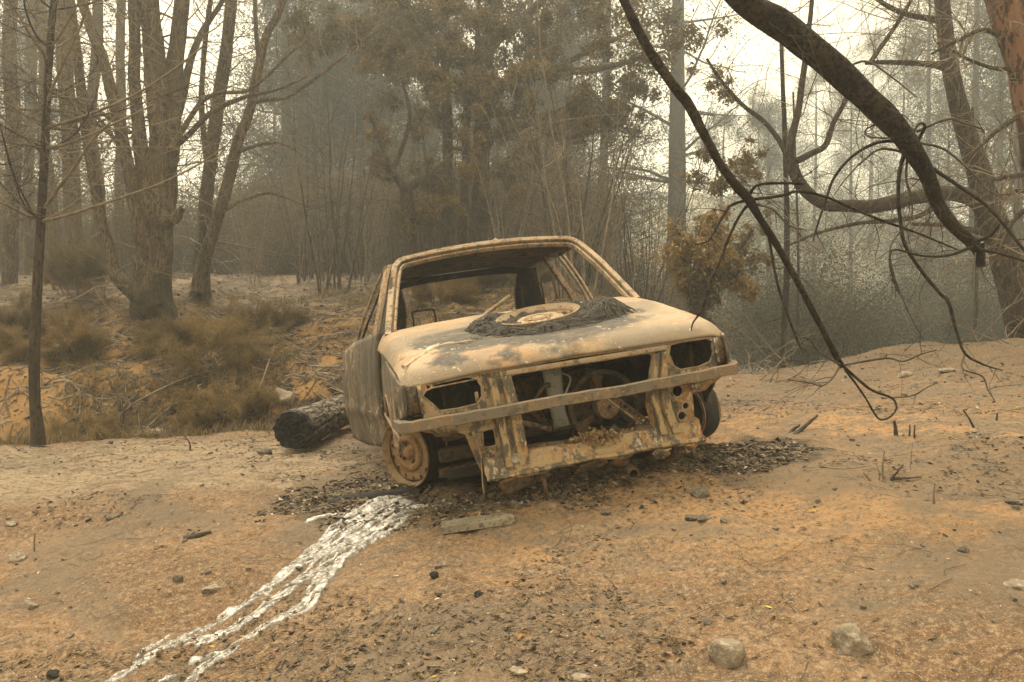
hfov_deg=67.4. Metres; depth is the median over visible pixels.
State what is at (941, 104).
hazy pine
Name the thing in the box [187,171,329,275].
hazy bush
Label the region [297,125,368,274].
burnt sapling
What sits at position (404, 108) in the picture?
hazy pine
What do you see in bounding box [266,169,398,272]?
hazy bush
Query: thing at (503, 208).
burnt sapling
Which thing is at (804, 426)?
burnt stick
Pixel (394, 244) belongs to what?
hazy bush
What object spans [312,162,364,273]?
burnt sapling
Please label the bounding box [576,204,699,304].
hazy bush
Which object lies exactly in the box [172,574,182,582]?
rock
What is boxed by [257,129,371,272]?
burnt sapling
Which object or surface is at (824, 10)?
sky
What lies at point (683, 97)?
hanging branch
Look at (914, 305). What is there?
hazy bush
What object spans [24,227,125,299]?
bush
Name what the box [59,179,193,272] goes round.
hazy bush
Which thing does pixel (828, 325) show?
hazy bush
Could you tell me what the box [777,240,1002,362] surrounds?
hazy bush
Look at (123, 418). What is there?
dead branch
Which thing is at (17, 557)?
rock
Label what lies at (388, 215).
burnt sapling
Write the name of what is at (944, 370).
rock
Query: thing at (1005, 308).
dry brush
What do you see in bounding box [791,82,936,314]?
hazy pine
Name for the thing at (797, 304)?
charred sapling
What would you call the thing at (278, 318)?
bush
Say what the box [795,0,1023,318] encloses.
hazy pine
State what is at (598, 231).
burnt sapling
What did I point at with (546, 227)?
burnt sapling
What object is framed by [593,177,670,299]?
burnt sapling
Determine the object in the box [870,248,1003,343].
hazy bush
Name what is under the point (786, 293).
charred sapling
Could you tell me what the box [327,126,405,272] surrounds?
burnt sapling
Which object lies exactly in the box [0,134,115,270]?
hazy bush
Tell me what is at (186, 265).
hazy bush
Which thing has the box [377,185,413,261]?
burnt sapling
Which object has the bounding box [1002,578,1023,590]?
rock
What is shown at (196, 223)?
hazy bush
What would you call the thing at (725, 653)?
rock
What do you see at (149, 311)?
bush
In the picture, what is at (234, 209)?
hazy bush
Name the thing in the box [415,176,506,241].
burnt sapling
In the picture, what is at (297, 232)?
hazy bush
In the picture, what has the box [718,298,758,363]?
hazy bush
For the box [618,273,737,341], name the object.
hazy bush
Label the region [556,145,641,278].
burnt sapling
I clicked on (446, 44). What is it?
heavy limbed tree
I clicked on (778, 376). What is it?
dry brush
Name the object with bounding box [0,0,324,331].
multi stemmed tree
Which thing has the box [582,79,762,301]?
burnt sapling
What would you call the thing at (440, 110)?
hazy pine
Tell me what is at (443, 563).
rock
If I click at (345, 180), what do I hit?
hazy bush
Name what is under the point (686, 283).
orange leaved tree
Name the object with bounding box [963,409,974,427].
burnt stick
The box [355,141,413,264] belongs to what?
burnt sapling
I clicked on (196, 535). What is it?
charred chunk
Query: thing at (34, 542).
burnt stick
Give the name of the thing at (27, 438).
dry grass
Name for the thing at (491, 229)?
burnt sapling
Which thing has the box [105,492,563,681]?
molten metal stream
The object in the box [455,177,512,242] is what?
burnt sapling
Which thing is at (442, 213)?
burnt sapling
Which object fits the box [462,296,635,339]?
spare wheel wreckage
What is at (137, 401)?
dead branch
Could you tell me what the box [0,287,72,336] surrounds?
bush
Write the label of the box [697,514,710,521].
rock
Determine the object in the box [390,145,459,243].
burnt sapling
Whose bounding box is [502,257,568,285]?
bush
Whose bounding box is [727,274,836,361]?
hazy bush
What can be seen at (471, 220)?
burnt sapling
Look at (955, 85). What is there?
leaning tree
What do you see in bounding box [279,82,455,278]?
burnt sapling
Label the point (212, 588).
rock
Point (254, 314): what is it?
bush
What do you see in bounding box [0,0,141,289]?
bare tree
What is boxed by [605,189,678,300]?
burnt sapling
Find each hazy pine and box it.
[0,0,113,179]
[0,0,129,206]
[177,0,410,253]
[179,60,312,270]
[183,0,404,215]
[186,0,436,217]
[233,61,348,261]
[255,0,442,183]
[255,0,491,198]
[347,74,459,169]
[365,0,507,192]
[393,17,493,206]
[409,65,474,178]
[433,0,639,183]
[454,92,542,192]
[456,0,688,273]
[490,34,653,260]
[509,0,715,239]
[686,105,778,319]
[709,78,842,295]
[712,92,850,322]
[723,68,897,307]
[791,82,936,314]
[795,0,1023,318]
[810,23,935,251]
[825,34,986,291]
[829,0,1023,330]
[836,0,1013,318]
[856,0,1023,314]
[871,35,1023,325]
[877,71,1012,309]
[883,4,1023,298]
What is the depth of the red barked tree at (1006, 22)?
6.35 m
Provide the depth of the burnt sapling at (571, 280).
9.67 m
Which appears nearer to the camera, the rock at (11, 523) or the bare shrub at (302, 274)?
the rock at (11, 523)
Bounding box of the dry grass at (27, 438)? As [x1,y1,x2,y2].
[0,276,591,444]
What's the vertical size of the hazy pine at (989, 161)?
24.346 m
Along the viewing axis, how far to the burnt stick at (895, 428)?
4.00 m
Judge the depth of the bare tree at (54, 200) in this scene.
14.37 m
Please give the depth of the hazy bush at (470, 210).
17.20 m
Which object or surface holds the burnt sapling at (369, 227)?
on the ground at (848, 512)
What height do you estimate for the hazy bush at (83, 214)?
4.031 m
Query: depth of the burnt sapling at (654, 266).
15.98 m
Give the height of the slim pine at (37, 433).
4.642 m
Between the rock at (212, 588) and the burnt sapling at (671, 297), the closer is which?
the rock at (212, 588)
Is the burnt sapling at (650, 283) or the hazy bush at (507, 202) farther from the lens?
the hazy bush at (507, 202)
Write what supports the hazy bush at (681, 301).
on the ground at (848, 512)
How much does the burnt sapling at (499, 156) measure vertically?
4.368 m
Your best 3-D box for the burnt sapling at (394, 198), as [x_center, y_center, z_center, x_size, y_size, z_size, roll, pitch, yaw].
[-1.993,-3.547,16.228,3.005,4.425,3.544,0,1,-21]
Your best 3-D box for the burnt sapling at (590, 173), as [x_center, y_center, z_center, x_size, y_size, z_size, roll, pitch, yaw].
[1.269,-2.737,12.494,2.996,4.011,2.027,0,1,-16]
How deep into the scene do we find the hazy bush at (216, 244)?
22.01 m
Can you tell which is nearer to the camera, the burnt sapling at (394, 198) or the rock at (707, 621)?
the rock at (707, 621)
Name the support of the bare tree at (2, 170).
on the ground at (848, 512)
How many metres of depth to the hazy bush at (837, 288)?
20.12 m
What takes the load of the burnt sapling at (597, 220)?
on the ground at (848, 512)
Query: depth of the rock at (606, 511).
3.27 m
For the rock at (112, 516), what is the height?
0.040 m
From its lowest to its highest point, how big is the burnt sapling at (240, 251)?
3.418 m
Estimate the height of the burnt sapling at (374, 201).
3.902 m
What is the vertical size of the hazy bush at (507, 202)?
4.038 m
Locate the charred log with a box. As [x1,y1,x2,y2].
[273,394,349,448]
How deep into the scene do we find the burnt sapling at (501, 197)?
15.43 m
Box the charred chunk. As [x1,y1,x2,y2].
[183,530,210,539]
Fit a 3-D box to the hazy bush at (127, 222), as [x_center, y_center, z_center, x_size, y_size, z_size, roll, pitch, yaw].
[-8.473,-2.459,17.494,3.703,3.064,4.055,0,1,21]
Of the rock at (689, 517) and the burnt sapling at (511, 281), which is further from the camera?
the burnt sapling at (511, 281)
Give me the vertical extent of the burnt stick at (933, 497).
0.092 m
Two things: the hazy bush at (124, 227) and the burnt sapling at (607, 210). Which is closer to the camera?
the burnt sapling at (607, 210)
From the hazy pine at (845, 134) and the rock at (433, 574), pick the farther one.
the hazy pine at (845, 134)
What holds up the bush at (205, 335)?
on the ground at (848, 512)
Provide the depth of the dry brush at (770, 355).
7.62 m
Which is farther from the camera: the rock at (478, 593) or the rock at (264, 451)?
the rock at (264, 451)
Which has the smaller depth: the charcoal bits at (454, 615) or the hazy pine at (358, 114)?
the charcoal bits at (454, 615)
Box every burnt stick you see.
[33,533,35,551]
[788,424,800,432]
[793,414,817,433]
[893,420,898,435]
[932,483,935,503]
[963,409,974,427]
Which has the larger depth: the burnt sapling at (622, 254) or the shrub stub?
the burnt sapling at (622, 254)
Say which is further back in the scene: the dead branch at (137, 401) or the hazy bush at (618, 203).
the hazy bush at (618, 203)
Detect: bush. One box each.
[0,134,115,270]
[0,146,37,252]
[0,162,83,269]
[0,177,128,270]
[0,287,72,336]
[0,322,54,364]
[17,301,117,362]
[19,178,113,251]
[22,147,246,273]
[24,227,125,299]
[32,171,228,277]
[43,408,135,442]
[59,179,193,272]
[84,188,192,271]
[106,181,197,272]
[119,289,295,383]
[126,295,174,320]
[128,308,200,344]
[170,372,282,433]
[172,183,296,274]
[172,195,246,274]
[174,156,346,273]
[175,174,282,273]
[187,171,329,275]
[213,138,375,273]
[214,144,384,273]
[218,182,294,273]
[220,205,300,273]
[230,299,271,330]
[242,170,375,273]
[253,161,417,272]
[256,168,416,274]
[256,302,315,330]
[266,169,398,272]
[267,141,471,267]
[284,154,417,270]
[334,121,607,271]
[359,214,468,273]
[373,149,549,264]
[382,148,552,245]
[404,159,527,245]
[404,271,481,305]
[435,268,515,295]
[461,131,664,274]
[491,144,628,270]
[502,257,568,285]
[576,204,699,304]
[610,243,765,347]
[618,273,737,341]
[641,269,747,346]
[642,259,769,363]
[674,212,924,372]
[681,208,902,371]
[691,275,816,368]
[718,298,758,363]
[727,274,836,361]
[745,227,926,365]
[753,287,902,364]
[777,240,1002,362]
[804,263,900,359]
[865,245,971,345]
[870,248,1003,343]
[930,256,1023,343]
[933,268,1005,342]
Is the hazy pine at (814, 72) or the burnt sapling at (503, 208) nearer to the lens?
the burnt sapling at (503, 208)
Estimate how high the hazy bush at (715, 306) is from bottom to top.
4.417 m
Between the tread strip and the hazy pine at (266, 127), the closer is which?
the tread strip
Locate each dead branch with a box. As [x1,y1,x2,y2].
[119,370,209,415]
[122,393,138,423]
[258,342,275,389]
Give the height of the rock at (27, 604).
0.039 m
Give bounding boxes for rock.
[5,521,17,526]
[8,552,27,562]
[23,600,37,608]
[46,669,59,679]
[105,513,121,519]
[143,428,162,434]
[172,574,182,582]
[202,584,221,592]
[257,448,271,454]
[273,388,295,404]
[429,571,437,578]
[439,560,446,566]
[474,590,483,596]
[509,666,528,675]
[567,670,589,681]
[600,509,610,514]
[684,514,697,520]
[691,487,709,497]
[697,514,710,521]
[703,619,711,624]
[707,638,744,668]
[830,623,873,656]
[897,371,913,377]
[937,368,955,372]
[957,546,969,552]
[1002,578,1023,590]
[1005,498,1023,504]
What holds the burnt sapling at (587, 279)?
on the ground at (848, 512)
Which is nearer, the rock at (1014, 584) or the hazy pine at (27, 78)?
the rock at (1014, 584)
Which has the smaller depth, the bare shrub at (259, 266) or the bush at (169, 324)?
the bush at (169, 324)
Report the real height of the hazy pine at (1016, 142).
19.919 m
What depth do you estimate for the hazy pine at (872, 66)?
69.59 m
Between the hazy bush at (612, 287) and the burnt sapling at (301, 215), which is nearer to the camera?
the burnt sapling at (301, 215)
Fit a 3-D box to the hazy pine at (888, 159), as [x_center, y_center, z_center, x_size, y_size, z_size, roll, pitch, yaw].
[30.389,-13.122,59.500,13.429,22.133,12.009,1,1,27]
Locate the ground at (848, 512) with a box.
[0,192,1023,681]
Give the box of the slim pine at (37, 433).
[0,0,259,445]
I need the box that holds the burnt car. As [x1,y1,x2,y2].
[341,236,738,499]
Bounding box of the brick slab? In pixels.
[441,512,514,533]
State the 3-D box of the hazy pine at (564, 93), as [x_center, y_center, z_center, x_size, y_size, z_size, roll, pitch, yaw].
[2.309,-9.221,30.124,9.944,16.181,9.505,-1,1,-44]
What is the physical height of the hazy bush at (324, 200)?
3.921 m
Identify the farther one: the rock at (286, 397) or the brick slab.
the rock at (286, 397)
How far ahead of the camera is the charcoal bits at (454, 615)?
2.52 m
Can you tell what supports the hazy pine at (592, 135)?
on the ground at (848, 512)
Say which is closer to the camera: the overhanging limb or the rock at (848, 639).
the rock at (848, 639)
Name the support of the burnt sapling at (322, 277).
on the ground at (848, 512)
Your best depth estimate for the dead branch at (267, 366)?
7.90 m
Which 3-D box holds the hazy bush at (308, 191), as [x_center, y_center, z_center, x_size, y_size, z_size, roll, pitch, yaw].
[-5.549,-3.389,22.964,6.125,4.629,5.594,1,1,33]
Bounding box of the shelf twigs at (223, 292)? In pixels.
[0,259,600,441]
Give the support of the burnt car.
on the ground at (848, 512)
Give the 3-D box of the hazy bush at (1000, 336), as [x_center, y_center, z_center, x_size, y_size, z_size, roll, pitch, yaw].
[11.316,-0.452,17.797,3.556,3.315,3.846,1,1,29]
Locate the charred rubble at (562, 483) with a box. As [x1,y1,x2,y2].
[254,440,822,530]
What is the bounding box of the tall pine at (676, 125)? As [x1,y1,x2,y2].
[548,0,801,307]
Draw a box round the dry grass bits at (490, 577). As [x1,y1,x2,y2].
[0,293,1023,681]
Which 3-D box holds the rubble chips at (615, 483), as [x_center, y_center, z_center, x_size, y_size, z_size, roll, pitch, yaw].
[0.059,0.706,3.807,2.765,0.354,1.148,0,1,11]
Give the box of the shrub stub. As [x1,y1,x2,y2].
[819,444,921,480]
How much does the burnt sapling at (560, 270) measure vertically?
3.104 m
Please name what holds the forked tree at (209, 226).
on the ground at (848, 512)
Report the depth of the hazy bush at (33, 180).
20.53 m
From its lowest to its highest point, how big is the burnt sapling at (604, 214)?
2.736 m
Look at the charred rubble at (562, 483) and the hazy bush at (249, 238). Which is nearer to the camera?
the charred rubble at (562, 483)
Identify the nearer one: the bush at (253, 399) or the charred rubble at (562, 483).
the charred rubble at (562, 483)
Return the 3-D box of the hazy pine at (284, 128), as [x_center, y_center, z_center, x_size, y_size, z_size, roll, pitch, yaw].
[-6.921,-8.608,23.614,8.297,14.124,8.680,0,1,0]
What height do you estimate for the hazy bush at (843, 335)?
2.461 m
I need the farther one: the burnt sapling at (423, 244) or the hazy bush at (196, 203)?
the hazy bush at (196, 203)
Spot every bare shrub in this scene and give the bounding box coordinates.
[245,239,281,285]
[291,247,317,278]
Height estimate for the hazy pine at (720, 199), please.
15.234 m
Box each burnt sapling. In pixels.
[215,125,305,275]
[244,126,348,277]
[244,145,334,281]
[248,109,337,283]
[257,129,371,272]
[268,76,376,292]
[275,105,379,280]
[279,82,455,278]
[292,103,385,291]
[296,74,402,292]
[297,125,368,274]
[310,114,411,278]
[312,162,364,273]
[318,90,418,282]
[320,182,372,275]
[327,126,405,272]
[334,143,395,276]
[340,132,412,272]
[351,74,472,264]
[352,183,397,270]
[353,114,413,271]
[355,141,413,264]
[368,100,496,251]
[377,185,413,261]
[384,192,424,257]
[387,59,522,282]
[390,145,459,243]
[404,94,541,241]
[405,93,562,238]
[407,140,523,250]
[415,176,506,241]
[422,7,569,239]
[422,104,556,287]
[431,144,500,244]
[444,37,602,281]
[450,49,601,282]
[453,158,528,237]
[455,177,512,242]
[458,84,614,278]
[469,143,557,236]
[480,0,671,299]
[495,87,646,284]
[501,47,643,300]
[503,181,555,281]
[513,0,708,285]
[514,96,598,235]
[520,37,673,295]
[524,82,648,260]
[526,52,671,296]
[533,162,608,280]
[543,107,664,296]
[552,139,620,256]
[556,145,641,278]
[557,140,665,292]
[562,163,638,286]
[562,165,632,293]
[571,188,603,268]
[576,143,693,305]
[580,172,618,279]
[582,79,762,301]
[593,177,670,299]
[598,159,721,299]
[598,217,640,296]
[599,207,654,290]
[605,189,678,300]
[608,242,652,283]
[611,165,693,309]
[613,212,671,299]
[618,193,686,293]
[623,221,666,301]
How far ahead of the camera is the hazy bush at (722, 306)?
25.84 m
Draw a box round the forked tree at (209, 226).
[105,0,416,298]
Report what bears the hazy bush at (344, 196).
on the ground at (848, 512)
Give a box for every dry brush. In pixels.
[713,304,839,386]
[725,285,855,375]
[912,283,1023,350]
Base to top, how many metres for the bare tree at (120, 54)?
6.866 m
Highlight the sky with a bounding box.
[0,0,1023,261]
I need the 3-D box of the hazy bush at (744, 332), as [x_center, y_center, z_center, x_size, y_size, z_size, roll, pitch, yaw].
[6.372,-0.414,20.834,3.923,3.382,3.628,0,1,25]
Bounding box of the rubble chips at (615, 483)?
[262,441,801,534]
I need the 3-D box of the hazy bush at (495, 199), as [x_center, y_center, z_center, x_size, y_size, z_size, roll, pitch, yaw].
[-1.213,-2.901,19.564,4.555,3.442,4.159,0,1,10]
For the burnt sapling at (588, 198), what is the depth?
17.09 m
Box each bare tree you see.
[0,0,63,286]
[0,0,85,274]
[0,0,118,279]
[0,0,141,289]
[0,1,92,211]
[20,0,164,261]
[59,0,190,270]
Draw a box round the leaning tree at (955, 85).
[645,0,1023,346]
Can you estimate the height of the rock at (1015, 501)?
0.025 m
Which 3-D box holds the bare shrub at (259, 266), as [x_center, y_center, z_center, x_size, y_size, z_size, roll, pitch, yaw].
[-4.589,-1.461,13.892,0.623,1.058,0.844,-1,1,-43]
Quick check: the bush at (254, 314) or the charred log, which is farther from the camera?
the bush at (254, 314)
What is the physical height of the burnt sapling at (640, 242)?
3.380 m
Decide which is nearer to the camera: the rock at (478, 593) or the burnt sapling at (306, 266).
the rock at (478, 593)
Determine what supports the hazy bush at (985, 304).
on the ground at (848, 512)
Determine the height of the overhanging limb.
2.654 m
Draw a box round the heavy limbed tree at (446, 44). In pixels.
[272,0,738,247]
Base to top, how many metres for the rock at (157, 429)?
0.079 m
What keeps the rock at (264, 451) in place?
on the ground at (848, 512)
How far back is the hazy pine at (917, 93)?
39.68 m
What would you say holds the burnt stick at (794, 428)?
on the ground at (848, 512)
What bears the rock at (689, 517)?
on the ground at (848, 512)
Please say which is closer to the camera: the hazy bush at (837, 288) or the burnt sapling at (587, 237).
the burnt sapling at (587, 237)
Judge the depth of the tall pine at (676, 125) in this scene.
26.71 m
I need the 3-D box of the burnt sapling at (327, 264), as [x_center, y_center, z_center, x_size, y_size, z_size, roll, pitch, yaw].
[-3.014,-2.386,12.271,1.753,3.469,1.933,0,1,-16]
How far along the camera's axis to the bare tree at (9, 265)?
12.87 m
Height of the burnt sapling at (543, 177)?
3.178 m
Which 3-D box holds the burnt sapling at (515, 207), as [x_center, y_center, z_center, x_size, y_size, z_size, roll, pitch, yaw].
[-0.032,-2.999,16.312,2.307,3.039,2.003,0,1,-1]
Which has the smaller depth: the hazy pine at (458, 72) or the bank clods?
the bank clods
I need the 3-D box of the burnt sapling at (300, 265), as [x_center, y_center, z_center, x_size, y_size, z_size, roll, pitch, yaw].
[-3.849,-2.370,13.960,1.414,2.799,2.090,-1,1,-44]
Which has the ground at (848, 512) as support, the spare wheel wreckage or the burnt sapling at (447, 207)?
the burnt sapling at (447, 207)
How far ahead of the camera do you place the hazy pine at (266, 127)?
39.05 m
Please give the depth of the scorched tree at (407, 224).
12.41 m
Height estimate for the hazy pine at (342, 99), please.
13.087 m
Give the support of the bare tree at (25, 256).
on the ground at (848, 512)
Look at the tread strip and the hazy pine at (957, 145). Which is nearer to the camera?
the tread strip
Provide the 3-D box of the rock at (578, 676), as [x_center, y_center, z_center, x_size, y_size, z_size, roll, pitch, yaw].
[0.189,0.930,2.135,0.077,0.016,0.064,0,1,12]
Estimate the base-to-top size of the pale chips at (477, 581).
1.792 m
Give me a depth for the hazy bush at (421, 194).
16.52 m
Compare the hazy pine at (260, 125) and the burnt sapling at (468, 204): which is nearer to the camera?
the burnt sapling at (468, 204)
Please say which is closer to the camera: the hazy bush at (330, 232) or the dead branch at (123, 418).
the dead branch at (123, 418)
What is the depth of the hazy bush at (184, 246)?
24.02 m
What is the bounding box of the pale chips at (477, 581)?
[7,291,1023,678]
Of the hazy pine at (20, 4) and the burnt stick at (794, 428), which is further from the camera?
the hazy pine at (20, 4)
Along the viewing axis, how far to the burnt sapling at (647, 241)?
12.96 m
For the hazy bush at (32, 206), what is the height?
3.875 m
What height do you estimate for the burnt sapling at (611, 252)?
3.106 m
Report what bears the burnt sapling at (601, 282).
on the ground at (848, 512)
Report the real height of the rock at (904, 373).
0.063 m
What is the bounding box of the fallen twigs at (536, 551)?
[0,297,1023,681]
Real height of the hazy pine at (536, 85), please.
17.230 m
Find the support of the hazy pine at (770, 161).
on the ground at (848, 512)
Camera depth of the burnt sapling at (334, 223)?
11.67 m
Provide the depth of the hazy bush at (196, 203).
19.94 m
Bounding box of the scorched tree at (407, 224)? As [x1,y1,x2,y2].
[301,27,490,280]
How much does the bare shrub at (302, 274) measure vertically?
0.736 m
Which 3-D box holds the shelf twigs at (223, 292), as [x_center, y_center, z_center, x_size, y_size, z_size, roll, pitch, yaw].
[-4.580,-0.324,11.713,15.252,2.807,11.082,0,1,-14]
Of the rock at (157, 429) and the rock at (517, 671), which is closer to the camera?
the rock at (517, 671)
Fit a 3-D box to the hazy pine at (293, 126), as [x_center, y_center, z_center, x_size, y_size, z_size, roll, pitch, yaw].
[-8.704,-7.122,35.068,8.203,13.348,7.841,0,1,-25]
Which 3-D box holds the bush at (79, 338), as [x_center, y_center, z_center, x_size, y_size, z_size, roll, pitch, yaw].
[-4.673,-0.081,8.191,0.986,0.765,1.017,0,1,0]
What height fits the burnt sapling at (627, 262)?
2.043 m
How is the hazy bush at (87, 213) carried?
on the ground at (848, 512)
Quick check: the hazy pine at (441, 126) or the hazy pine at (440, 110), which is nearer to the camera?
the hazy pine at (440, 110)
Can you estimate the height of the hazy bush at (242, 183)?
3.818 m
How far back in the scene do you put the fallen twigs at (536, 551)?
2.60 m
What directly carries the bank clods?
on the ground at (848, 512)
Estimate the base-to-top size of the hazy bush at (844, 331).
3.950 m
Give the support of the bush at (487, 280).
on the ground at (848, 512)
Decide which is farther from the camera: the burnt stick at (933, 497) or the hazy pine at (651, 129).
the hazy pine at (651, 129)
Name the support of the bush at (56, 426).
on the ground at (848, 512)
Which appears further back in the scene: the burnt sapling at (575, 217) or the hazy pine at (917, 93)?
the hazy pine at (917, 93)
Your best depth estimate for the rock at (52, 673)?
2.41 m
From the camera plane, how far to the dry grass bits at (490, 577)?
2.69 m
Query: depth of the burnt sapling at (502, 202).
14.75 m
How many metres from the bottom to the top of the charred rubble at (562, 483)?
0.357 m
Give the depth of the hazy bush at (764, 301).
16.24 m
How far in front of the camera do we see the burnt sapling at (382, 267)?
15.74 m
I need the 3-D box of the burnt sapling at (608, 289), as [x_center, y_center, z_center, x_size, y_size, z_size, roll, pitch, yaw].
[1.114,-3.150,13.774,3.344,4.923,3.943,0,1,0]
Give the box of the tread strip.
[326,487,421,503]
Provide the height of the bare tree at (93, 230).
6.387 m
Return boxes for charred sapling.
[699,43,849,367]
[722,92,838,365]
[915,107,1023,341]
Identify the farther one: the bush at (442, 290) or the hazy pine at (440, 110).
the hazy pine at (440, 110)
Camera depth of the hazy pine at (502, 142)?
35.80 m
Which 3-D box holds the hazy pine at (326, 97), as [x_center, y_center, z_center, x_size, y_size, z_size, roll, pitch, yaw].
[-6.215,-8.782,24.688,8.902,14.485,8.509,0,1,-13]
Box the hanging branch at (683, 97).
[619,0,957,426]
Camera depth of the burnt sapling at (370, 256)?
14.41 m
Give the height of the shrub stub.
0.177 m
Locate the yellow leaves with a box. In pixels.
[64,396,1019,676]
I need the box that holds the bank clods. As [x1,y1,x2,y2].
[0,263,601,434]
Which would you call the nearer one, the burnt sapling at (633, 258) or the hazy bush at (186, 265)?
the burnt sapling at (633, 258)
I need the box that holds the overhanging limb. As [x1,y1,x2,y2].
[724,0,1023,401]
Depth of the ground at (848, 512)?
3.09 m
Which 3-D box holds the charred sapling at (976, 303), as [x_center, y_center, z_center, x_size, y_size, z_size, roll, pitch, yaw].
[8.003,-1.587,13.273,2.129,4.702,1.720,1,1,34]
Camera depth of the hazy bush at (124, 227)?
23.43 m
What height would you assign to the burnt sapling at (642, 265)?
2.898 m
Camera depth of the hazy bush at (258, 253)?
20.92 m
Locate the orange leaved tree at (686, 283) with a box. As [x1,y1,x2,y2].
[636,62,801,323]
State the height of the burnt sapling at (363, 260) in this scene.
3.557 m
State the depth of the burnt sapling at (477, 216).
12.45 m
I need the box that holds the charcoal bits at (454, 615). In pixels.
[2,317,1023,681]
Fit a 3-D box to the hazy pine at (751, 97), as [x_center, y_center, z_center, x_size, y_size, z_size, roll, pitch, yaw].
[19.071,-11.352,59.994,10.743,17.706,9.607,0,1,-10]
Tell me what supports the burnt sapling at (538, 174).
on the ground at (848, 512)
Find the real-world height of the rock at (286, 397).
0.259 m
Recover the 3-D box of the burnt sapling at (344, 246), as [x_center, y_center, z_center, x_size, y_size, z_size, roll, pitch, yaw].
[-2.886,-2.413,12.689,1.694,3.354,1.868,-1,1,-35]
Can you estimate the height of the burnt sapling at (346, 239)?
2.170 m
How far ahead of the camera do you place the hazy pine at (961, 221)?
28.22 m
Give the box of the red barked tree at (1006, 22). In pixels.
[858,0,1023,352]
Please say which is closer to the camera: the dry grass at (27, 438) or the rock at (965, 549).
the rock at (965, 549)
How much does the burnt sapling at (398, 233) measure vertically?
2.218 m
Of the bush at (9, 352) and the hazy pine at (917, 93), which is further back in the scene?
the hazy pine at (917, 93)
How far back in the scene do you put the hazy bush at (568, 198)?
19.26 m

